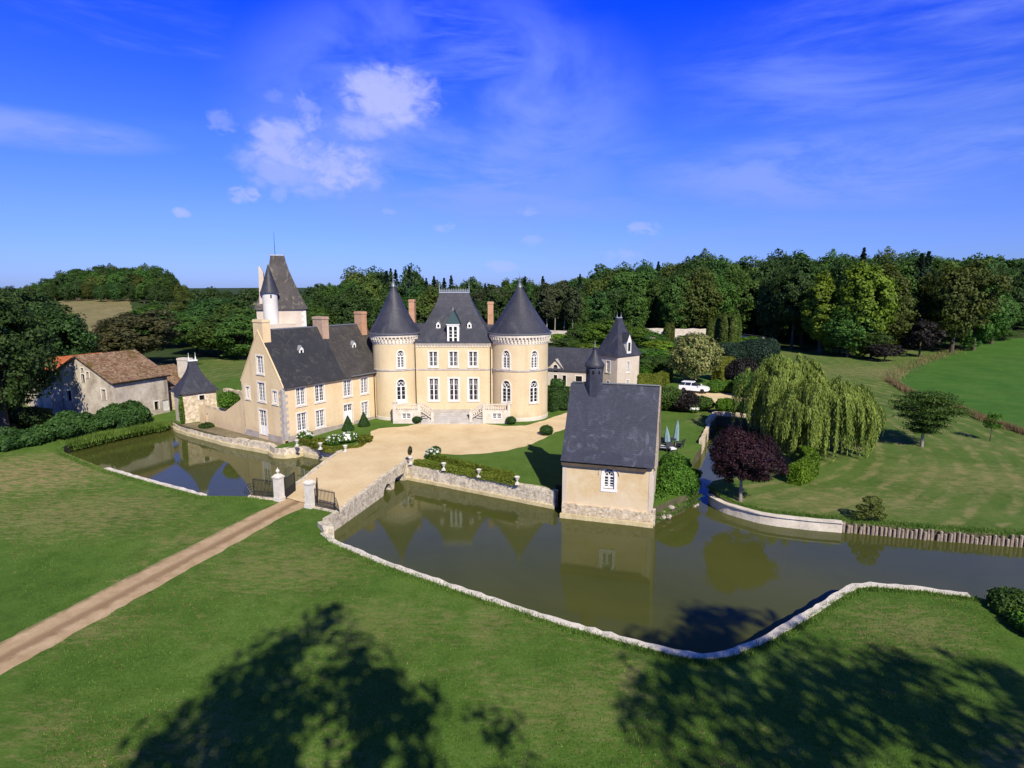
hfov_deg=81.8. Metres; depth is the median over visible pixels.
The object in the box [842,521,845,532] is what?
wooden pile
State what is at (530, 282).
broadleaf tree
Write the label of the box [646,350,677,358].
garden tree
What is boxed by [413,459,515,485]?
box border
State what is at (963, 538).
wooden pile
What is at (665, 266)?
broadleaf tree
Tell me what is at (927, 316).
park tree
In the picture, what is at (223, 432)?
terrace ledge
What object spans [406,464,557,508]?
terrace wall
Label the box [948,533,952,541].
wooden pile
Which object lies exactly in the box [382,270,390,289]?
fir tree
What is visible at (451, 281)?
fir tree
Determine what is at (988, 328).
park tree
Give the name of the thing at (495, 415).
window
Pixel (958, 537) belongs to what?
wooden pile
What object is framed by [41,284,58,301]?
hill tree
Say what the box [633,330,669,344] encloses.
garden tree
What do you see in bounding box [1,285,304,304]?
wood
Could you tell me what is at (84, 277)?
hill tree
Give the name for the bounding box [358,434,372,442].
garden shrub
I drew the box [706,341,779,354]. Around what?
clipped hedge
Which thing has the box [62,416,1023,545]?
moat bank
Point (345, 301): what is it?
broadleaf tree
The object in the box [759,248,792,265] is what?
broadleaf tree
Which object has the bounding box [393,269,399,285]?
fir tree
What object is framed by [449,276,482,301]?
broadleaf tree
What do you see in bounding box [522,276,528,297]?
fir tree
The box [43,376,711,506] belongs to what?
lawn court
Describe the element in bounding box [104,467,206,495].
moat curb
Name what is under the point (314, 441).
garden shrub
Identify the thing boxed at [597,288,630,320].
broadleaf tree
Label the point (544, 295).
pine tree
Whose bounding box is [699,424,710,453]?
channel wall
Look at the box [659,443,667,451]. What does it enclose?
garden chair
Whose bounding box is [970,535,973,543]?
wooden pile
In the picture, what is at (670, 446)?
garden chair
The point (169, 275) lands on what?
hill tree
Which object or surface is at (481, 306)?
broadleaf tree
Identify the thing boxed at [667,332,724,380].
variegated tree
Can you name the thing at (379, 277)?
broadleaf tree
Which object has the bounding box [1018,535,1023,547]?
wooden pile
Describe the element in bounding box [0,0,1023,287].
sky
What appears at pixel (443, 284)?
fir tree
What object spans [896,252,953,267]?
broadleaf tree
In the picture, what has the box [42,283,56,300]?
hill tree
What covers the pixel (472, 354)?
window
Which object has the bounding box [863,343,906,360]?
copper tree
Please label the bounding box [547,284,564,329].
pine tree
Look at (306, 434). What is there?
garden shrub
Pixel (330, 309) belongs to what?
broadleaf tree
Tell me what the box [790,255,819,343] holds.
broadleaf tree
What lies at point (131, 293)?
hill tree
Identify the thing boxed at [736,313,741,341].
cypress
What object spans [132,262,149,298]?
hill tree
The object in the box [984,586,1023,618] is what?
bank bush
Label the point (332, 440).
rose bush
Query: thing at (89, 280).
hill tree
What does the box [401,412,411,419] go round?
window
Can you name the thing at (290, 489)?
gate leaf
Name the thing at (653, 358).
garden tree
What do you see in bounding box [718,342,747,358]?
garden shrub
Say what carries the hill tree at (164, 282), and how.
on the ground at (167, 355)
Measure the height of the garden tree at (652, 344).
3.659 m
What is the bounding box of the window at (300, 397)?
[295,386,307,407]
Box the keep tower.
[254,243,307,328]
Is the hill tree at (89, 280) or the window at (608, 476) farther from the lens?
the hill tree at (89, 280)
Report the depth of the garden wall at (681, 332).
170.35 m
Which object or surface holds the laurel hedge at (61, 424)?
on the ground at (167, 355)
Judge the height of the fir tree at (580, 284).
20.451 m
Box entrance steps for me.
[392,401,510,423]
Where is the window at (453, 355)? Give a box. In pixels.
[448,350,458,367]
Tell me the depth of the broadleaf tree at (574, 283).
212.34 m
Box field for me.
[901,338,1023,427]
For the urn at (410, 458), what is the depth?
55.30 m
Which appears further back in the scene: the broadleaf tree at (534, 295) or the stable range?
the broadleaf tree at (534, 295)
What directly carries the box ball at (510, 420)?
on the lawn court
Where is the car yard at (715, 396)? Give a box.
[680,389,745,401]
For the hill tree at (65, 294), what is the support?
on the meadow
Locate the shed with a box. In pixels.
[25,352,101,408]
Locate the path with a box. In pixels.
[0,498,304,674]
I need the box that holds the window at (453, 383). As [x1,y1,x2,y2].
[447,377,459,401]
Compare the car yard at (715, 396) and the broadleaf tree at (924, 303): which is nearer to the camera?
the car yard at (715, 396)
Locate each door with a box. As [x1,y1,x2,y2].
[162,400,168,410]
[257,408,267,435]
[343,402,353,422]
[395,378,407,403]
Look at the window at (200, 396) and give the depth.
75.61 m
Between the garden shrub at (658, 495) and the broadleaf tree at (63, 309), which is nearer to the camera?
the garden shrub at (658, 495)
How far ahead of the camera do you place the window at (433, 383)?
75.69 m
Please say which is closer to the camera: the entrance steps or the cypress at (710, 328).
the entrance steps
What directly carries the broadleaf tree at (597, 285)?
on the ground at (167, 355)
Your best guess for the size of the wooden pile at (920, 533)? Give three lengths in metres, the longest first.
1.241 x 0.205 x 0.201 m
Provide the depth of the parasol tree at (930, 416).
62.16 m
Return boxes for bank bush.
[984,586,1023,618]
[1008,609,1023,631]
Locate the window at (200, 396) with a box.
[198,394,205,399]
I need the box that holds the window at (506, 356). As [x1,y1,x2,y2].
[501,349,510,369]
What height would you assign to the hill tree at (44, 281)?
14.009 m
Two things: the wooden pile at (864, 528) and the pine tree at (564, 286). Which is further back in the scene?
the pine tree at (564, 286)
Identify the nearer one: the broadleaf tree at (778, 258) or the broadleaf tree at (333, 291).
the broadleaf tree at (333, 291)
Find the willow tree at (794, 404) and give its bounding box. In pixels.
[731,353,885,461]
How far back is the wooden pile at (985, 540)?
41.74 m
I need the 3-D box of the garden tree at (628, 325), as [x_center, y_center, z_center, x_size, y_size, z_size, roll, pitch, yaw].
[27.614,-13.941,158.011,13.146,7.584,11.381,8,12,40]
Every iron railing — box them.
[244,478,273,499]
[313,488,339,512]
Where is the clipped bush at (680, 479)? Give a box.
[655,461,701,496]
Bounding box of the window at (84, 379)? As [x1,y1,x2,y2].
[80,373,85,382]
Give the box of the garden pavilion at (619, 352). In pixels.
[597,315,641,385]
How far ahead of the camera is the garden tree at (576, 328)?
147.68 m
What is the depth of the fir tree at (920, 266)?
152.68 m
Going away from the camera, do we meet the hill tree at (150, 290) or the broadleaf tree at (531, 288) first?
the broadleaf tree at (531, 288)
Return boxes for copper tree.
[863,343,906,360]
[897,319,948,356]
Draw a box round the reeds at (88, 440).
[54,418,173,450]
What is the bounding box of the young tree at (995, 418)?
[983,412,1002,440]
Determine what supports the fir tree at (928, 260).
on the ground at (167, 355)
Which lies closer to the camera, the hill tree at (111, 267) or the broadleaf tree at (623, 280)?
the broadleaf tree at (623, 280)
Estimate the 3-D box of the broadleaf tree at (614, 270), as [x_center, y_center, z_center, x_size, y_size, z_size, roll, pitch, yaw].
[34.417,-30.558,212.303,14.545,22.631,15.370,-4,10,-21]
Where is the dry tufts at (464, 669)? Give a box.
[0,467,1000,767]
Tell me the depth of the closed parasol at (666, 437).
61.12 m
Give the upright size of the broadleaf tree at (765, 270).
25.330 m
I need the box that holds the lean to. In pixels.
[159,357,192,409]
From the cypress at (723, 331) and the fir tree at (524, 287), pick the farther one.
the fir tree at (524, 287)
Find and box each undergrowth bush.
[6,402,22,425]
[9,405,53,427]
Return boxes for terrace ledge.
[181,422,282,445]
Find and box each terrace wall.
[171,423,337,460]
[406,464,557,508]
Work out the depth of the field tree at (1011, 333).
164.50 m
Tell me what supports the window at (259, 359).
in the manor wing
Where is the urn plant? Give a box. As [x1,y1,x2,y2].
[407,446,412,454]
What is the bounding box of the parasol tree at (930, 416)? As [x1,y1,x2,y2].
[888,389,978,446]
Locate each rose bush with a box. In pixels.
[325,434,343,444]
[339,431,358,442]
[425,447,440,457]
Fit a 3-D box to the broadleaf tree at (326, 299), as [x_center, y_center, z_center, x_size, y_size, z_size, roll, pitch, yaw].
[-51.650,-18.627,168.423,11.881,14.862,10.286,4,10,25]
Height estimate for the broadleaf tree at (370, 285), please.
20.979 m
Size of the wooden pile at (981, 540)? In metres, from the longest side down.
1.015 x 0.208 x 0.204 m
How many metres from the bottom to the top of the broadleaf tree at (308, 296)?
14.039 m
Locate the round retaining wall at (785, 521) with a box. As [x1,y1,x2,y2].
[707,493,842,532]
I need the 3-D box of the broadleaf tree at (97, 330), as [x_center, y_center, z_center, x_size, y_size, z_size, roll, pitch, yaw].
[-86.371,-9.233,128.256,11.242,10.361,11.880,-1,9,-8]
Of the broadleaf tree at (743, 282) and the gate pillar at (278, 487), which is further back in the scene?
the broadleaf tree at (743, 282)
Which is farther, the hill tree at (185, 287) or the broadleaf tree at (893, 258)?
the hill tree at (185, 287)
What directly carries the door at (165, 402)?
in the barn
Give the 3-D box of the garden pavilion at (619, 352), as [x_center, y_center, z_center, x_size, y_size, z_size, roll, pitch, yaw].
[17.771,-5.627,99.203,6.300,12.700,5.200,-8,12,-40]
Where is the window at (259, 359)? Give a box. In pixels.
[255,354,264,375]
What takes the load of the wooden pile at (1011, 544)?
in the moat water
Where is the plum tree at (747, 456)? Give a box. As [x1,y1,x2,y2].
[707,424,789,501]
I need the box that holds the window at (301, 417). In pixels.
[296,411,308,432]
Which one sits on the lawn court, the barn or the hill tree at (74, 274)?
the barn
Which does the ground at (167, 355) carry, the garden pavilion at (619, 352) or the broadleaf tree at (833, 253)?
the broadleaf tree at (833, 253)
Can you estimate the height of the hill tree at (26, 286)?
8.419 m
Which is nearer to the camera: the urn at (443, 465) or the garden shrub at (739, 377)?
the urn at (443, 465)
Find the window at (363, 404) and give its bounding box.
[360,400,369,417]
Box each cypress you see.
[663,322,670,340]
[668,321,674,340]
[705,318,713,338]
[714,313,721,342]
[718,311,728,342]
[727,312,730,329]
[728,311,737,341]
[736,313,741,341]
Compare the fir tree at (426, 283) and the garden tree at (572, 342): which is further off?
the fir tree at (426, 283)
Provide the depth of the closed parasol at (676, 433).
62.33 m
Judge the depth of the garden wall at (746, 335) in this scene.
155.79 m
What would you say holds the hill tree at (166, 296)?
on the ground at (167, 355)
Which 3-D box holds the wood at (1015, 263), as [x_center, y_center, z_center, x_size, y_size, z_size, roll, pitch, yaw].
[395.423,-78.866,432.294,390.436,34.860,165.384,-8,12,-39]
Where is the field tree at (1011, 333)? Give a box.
[995,330,1018,339]
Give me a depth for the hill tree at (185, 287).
304.11 m
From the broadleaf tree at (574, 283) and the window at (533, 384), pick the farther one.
the broadleaf tree at (574, 283)
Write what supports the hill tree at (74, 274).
on the meadow
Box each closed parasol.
[664,426,669,449]
[673,421,678,447]
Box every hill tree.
[22,284,32,294]
[31,285,46,297]
[37,278,60,300]
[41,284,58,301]
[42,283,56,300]
[50,270,67,300]
[57,269,81,299]
[58,283,71,301]
[67,268,85,299]
[67,283,82,300]
[70,281,83,299]
[78,271,102,298]
[79,282,92,300]
[81,264,109,276]
[84,276,98,298]
[91,284,108,301]
[93,275,111,299]
[104,271,125,294]
[105,263,119,298]
[105,281,123,301]
[106,269,128,298]
[116,268,132,275]
[119,272,136,299]
[122,283,136,301]
[127,273,145,299]
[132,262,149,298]
[133,269,151,297]
[134,281,148,303]
[142,266,162,286]
[143,283,164,303]
[144,279,156,296]
[145,265,172,298]
[152,277,173,301]
[157,271,178,287]
[157,286,172,304]
[170,288,188,302]
[171,285,182,299]
[182,285,191,296]
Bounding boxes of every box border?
[298,436,373,453]
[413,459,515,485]
[426,452,514,476]
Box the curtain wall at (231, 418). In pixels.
[199,398,244,433]
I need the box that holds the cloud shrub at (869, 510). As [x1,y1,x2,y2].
[851,495,887,520]
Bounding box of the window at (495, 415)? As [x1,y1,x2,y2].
[492,412,501,419]
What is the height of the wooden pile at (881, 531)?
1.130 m
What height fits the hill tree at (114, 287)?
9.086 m
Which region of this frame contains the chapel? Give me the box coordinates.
[560,347,660,527]
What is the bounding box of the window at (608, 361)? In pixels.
[605,360,610,372]
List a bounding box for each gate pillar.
[271,468,285,501]
[302,479,316,508]
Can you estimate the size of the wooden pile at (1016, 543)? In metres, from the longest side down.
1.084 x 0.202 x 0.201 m
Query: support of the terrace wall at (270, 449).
on the moat bank
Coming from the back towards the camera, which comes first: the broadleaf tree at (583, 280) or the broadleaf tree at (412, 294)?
the broadleaf tree at (583, 280)
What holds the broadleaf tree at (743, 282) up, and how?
on the ground at (167, 355)
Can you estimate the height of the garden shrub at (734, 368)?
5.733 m
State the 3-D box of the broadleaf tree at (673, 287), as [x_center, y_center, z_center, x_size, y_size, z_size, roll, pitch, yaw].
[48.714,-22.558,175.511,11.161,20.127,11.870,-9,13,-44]
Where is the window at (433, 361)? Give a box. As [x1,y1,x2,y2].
[428,350,438,367]
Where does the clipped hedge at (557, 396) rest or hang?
on the lawn court
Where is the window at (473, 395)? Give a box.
[467,377,479,401]
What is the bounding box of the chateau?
[368,276,551,421]
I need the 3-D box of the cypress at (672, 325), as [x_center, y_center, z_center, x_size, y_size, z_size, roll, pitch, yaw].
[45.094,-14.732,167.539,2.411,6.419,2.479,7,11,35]
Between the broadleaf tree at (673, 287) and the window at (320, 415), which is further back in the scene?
the broadleaf tree at (673, 287)
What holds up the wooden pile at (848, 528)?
in the moat water
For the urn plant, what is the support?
in the urn at (410, 458)
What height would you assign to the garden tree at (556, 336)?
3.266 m
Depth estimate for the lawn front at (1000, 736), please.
26.41 m
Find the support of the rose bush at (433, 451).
on the lawn court
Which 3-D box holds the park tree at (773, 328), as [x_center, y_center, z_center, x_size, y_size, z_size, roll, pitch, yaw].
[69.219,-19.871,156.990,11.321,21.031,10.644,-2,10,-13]
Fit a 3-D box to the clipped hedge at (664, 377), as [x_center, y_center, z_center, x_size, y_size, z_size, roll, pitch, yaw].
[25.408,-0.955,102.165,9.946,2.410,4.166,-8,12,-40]
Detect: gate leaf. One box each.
[284,472,295,497]
[315,478,317,502]
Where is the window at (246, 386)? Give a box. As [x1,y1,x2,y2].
[244,385,250,400]
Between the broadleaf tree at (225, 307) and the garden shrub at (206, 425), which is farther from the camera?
the broadleaf tree at (225, 307)
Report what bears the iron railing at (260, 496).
on the lawn front at (1000, 736)
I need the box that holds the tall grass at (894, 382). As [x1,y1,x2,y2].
[870,343,1023,434]
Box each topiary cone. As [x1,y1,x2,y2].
[341,415,354,431]
[357,411,370,426]
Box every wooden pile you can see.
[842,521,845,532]
[846,525,850,532]
[853,523,856,533]
[862,523,865,533]
[870,525,874,535]
[879,526,882,535]
[888,527,891,536]
[896,528,900,537]
[905,528,908,537]
[913,529,917,538]
[918,528,922,539]
[922,531,926,539]
[927,529,929,539]
[930,529,933,540]
[939,531,942,541]
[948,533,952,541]
[957,532,960,542]
[961,533,964,542]
[965,535,968,542]
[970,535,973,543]
[979,536,983,544]
[983,536,987,544]
[987,536,991,544]
[992,535,996,545]
[1000,535,1004,545]
[1009,534,1014,546]
[1014,538,1017,546]
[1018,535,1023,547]
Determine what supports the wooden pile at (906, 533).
in the moat water
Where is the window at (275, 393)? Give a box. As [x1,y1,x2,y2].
[271,389,278,405]
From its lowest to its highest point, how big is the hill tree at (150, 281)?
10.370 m
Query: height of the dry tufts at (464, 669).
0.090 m
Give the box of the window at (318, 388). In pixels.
[314,383,325,403]
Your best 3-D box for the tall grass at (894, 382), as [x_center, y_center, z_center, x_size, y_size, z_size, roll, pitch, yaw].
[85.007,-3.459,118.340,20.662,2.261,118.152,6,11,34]
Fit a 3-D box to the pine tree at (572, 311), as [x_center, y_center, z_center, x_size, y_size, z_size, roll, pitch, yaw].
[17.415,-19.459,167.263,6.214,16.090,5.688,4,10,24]
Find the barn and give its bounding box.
[50,349,170,415]
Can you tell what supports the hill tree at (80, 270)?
on the ground at (167, 355)
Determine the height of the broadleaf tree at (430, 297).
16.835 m
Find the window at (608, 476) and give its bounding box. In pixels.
[601,469,616,488]
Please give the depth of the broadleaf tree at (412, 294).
154.24 m
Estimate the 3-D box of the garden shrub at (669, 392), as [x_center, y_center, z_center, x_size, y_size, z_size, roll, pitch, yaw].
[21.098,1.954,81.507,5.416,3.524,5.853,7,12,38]
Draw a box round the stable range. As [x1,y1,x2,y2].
[548,347,603,385]
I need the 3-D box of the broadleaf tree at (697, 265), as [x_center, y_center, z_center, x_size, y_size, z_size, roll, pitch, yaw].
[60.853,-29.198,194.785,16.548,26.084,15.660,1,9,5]
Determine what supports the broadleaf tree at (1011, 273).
on the ground at (167, 355)
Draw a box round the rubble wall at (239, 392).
[223,388,241,398]
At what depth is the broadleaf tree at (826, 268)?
157.81 m
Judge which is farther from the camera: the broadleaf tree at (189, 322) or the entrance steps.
the broadleaf tree at (189, 322)
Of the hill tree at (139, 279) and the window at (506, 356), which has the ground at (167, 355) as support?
the hill tree at (139, 279)
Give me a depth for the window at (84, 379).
75.56 m
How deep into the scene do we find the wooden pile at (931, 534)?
42.47 m
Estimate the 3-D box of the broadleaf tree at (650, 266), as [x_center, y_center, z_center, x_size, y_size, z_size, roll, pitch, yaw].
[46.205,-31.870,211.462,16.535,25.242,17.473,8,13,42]
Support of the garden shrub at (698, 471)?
on the lawn court
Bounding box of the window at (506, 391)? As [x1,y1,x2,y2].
[500,380,511,403]
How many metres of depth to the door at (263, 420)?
66.70 m
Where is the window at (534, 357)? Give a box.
[530,350,538,369]
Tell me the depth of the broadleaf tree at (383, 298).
153.07 m
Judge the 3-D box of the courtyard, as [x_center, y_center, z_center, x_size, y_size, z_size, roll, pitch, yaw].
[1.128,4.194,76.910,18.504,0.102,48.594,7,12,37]
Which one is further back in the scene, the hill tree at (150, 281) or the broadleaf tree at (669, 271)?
the hill tree at (150, 281)
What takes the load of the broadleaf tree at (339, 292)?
on the ground at (167, 355)
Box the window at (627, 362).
[626,361,629,373]
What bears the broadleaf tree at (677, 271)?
on the ground at (167, 355)
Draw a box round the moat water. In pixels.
[69,426,1023,653]
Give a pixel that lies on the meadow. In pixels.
(93, 310)
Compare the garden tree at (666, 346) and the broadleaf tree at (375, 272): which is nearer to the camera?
the garden tree at (666, 346)
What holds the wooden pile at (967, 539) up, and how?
in the moat water
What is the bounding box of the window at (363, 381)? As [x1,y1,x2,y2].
[359,376,369,395]
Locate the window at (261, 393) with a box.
[256,381,266,403]
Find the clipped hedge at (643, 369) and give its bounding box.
[639,365,670,373]
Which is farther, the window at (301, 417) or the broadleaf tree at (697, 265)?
the broadleaf tree at (697, 265)
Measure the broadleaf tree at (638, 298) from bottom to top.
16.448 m
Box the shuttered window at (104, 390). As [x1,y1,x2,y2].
[100,388,106,399]
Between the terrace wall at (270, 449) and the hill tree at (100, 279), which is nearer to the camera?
the terrace wall at (270, 449)
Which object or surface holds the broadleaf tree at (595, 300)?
on the ground at (167, 355)
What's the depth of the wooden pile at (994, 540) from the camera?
41.63 m
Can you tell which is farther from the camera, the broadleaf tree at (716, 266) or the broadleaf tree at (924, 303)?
the broadleaf tree at (716, 266)
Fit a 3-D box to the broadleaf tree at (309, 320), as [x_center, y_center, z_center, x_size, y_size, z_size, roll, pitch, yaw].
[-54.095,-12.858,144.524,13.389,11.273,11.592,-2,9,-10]
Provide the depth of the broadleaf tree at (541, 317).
171.19 m
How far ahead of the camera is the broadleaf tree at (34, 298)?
107.58 m
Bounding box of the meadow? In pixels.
[59,299,131,350]
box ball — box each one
[412,416,421,423]
[505,416,516,424]
[539,424,553,435]
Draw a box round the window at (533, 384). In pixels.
[529,380,538,403]
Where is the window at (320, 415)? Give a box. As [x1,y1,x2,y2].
[315,408,326,429]
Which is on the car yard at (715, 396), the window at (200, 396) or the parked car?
the parked car
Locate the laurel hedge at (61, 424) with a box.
[0,399,152,452]
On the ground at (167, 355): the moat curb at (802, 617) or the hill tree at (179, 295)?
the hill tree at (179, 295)
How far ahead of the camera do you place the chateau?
74.33 m
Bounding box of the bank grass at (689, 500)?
[54,447,1023,668]
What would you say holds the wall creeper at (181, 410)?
attached to the corner pavilion at (194, 387)
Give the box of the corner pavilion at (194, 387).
[170,355,219,422]
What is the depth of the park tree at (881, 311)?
129.74 m
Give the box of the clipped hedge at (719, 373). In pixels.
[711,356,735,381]
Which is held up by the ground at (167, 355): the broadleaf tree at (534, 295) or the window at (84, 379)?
the broadleaf tree at (534, 295)
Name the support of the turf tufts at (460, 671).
on the lawn front at (1000, 736)
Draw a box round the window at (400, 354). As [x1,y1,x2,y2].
[396,349,405,369]
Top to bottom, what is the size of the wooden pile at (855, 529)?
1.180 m
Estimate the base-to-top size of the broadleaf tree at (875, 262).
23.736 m
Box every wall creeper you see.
[178,395,184,423]
[216,390,240,408]
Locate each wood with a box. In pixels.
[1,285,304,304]
[303,282,498,296]
[942,254,1023,270]
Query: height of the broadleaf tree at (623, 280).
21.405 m
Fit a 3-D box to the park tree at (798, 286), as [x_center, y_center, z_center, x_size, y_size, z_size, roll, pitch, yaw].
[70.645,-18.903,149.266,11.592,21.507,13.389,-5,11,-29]
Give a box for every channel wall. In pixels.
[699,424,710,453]
[705,411,746,423]
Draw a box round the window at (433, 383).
[427,377,439,401]
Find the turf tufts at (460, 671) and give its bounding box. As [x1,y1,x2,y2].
[4,489,1002,767]
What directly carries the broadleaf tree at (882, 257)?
on the ground at (167, 355)
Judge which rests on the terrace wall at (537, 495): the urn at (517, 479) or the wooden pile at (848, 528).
the urn at (517, 479)
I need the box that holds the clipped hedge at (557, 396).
[547,386,569,411]
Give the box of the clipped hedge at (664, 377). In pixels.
[637,368,673,386]
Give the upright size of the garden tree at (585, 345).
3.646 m
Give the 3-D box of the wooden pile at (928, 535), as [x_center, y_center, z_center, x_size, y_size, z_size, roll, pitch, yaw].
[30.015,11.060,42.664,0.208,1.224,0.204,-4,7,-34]
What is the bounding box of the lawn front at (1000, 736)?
[0,444,1023,767]
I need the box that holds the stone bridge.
[284,450,408,537]
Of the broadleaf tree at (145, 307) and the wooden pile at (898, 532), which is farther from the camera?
the broadleaf tree at (145, 307)
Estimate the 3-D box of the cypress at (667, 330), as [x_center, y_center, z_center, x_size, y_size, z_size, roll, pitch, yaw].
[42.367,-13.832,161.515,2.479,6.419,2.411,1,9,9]
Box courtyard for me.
[343,389,569,461]
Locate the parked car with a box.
[678,380,709,392]
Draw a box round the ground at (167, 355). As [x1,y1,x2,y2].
[1,287,1023,404]
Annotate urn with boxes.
[408,456,412,464]
[441,462,445,470]
[514,476,519,484]
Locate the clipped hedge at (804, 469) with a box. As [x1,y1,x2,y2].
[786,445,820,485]
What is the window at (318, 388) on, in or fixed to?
in the manor wing
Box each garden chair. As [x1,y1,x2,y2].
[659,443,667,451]
[666,442,677,452]
[674,439,684,447]
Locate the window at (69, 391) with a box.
[65,389,72,400]
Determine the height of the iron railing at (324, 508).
1.700 m
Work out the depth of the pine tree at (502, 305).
165.22 m
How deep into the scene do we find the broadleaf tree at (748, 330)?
180.39 m
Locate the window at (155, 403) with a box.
[153,400,159,409]
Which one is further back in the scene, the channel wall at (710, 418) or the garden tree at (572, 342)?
the garden tree at (572, 342)
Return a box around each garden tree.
[550,334,566,342]
[553,337,580,347]
[564,322,599,342]
[576,343,599,347]
[579,320,614,344]
[596,317,633,334]
[627,326,651,345]
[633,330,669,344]
[638,348,657,357]
[639,340,672,350]
[639,358,655,369]
[640,356,669,364]
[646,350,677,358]
[650,359,675,369]
[656,343,687,351]
[741,336,761,341]
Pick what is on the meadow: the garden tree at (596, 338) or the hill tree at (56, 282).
the hill tree at (56, 282)
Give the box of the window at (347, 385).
[342,378,353,398]
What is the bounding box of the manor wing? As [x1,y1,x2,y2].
[240,311,376,443]
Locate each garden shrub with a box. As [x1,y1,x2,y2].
[198,422,213,428]
[297,430,313,438]
[310,437,325,445]
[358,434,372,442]
[550,378,565,387]
[559,401,567,410]
[654,490,666,500]
[659,451,683,463]
[660,453,692,467]
[661,384,682,410]
[668,390,700,412]
[690,395,714,410]
[692,468,702,477]
[704,379,727,392]
[715,397,737,411]
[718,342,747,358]
[721,380,733,392]
[724,356,758,380]
[732,371,754,393]
[736,403,753,412]
[739,337,780,364]
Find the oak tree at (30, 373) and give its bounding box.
[0,287,67,428]
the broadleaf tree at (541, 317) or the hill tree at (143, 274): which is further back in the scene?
the hill tree at (143, 274)
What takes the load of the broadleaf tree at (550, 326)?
on the ground at (167, 355)
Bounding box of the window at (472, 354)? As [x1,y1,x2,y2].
[467,350,478,367]
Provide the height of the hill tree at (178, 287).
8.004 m
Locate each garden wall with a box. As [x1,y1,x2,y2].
[548,330,566,342]
[646,328,705,337]
[741,334,764,337]
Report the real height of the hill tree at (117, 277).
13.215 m
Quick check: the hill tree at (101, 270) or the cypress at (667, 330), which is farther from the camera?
the hill tree at (101, 270)
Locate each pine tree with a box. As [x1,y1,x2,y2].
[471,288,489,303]
[487,285,499,308]
[494,292,509,316]
[535,283,557,325]
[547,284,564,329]
[557,280,573,330]
[563,286,583,326]
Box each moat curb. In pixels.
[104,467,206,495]
[320,532,970,658]
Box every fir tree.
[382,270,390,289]
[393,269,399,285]
[404,266,413,293]
[424,278,428,291]
[432,276,437,290]
[440,278,447,291]
[448,275,454,289]
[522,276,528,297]
[568,274,584,329]
[647,261,661,325]
[859,247,866,262]
[893,253,932,346]
[918,251,945,344]
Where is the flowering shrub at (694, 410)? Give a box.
[688,405,698,412]
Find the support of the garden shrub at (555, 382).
on the courtyard
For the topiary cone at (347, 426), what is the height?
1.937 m
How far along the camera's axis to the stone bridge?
51.59 m
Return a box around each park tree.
[754,270,792,343]
[766,266,813,348]
[797,270,842,353]
[820,306,879,357]
[823,288,863,353]
[832,261,901,357]
[853,330,894,358]
[867,259,920,349]
[918,257,1013,352]
[919,301,956,345]
[956,278,1012,349]
[972,296,1023,343]
[1001,275,1023,329]
[1010,269,1023,306]
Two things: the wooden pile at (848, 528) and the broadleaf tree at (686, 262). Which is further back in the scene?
the broadleaf tree at (686, 262)
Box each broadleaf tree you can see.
[3,287,57,343]
[3,303,90,369]
[10,302,100,357]
[90,317,132,352]
[94,308,183,354]
[122,300,173,334]
[143,310,199,347]
[165,313,215,354]
[167,298,198,312]
[181,298,227,319]
[182,313,244,356]
[201,297,242,313]
[207,313,256,358]
[211,300,253,337]
[223,308,256,339]
[303,295,315,300]
[304,293,327,306]
[306,305,341,325]
[306,314,312,325]
[312,293,342,311]
[318,282,347,319]
[322,284,339,295]
[322,302,342,323]
[324,283,372,325]
[335,280,359,320]
[337,265,370,297]
[338,279,357,299]
[357,272,382,322]
[358,270,396,295]
[359,295,380,330]
[365,265,383,283]
[375,282,408,318]
[397,262,428,297]
[402,284,430,321]
[416,284,439,322]
[429,280,446,289]
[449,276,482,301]
[474,300,495,323]
[475,290,511,323]
[499,288,516,295]
[501,277,515,289]
[508,277,535,298]
[526,277,537,287]
[529,281,544,302]
[532,300,548,325]
[547,313,565,330]
[563,288,590,335]
[568,278,588,289]
[572,276,604,292]
[580,274,620,320]
[581,290,613,323]
[587,263,624,279]
[587,269,603,281]
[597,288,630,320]
[599,268,627,289]
[604,271,652,325]
[615,261,634,285]
[619,286,650,334]
[628,262,664,327]
[632,259,657,275]
[645,276,664,327]
[657,274,693,328]
[660,263,682,277]
[662,262,672,273]
[667,261,694,289]
[669,266,725,328]
[678,256,692,326]
[680,255,718,328]
[692,248,723,326]
[695,269,739,319]
[707,254,733,276]
[719,265,760,328]
[723,255,761,306]
[738,278,769,334]
[751,256,779,331]
[754,257,799,339]
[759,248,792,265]
[780,255,820,334]
[783,250,806,265]
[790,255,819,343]
[798,255,834,270]
[810,257,846,297]
[817,249,851,265]
[829,254,867,348]
[844,254,876,264]
[855,259,910,330]
[873,246,900,263]
[881,254,899,266]
[888,257,924,322]
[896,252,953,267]
[899,249,924,268]
[902,259,946,322]
[912,252,936,267]
[929,257,951,290]
[962,252,998,286]
[991,263,1020,283]
[997,263,1017,275]
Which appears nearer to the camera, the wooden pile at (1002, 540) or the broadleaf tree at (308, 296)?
the wooden pile at (1002, 540)

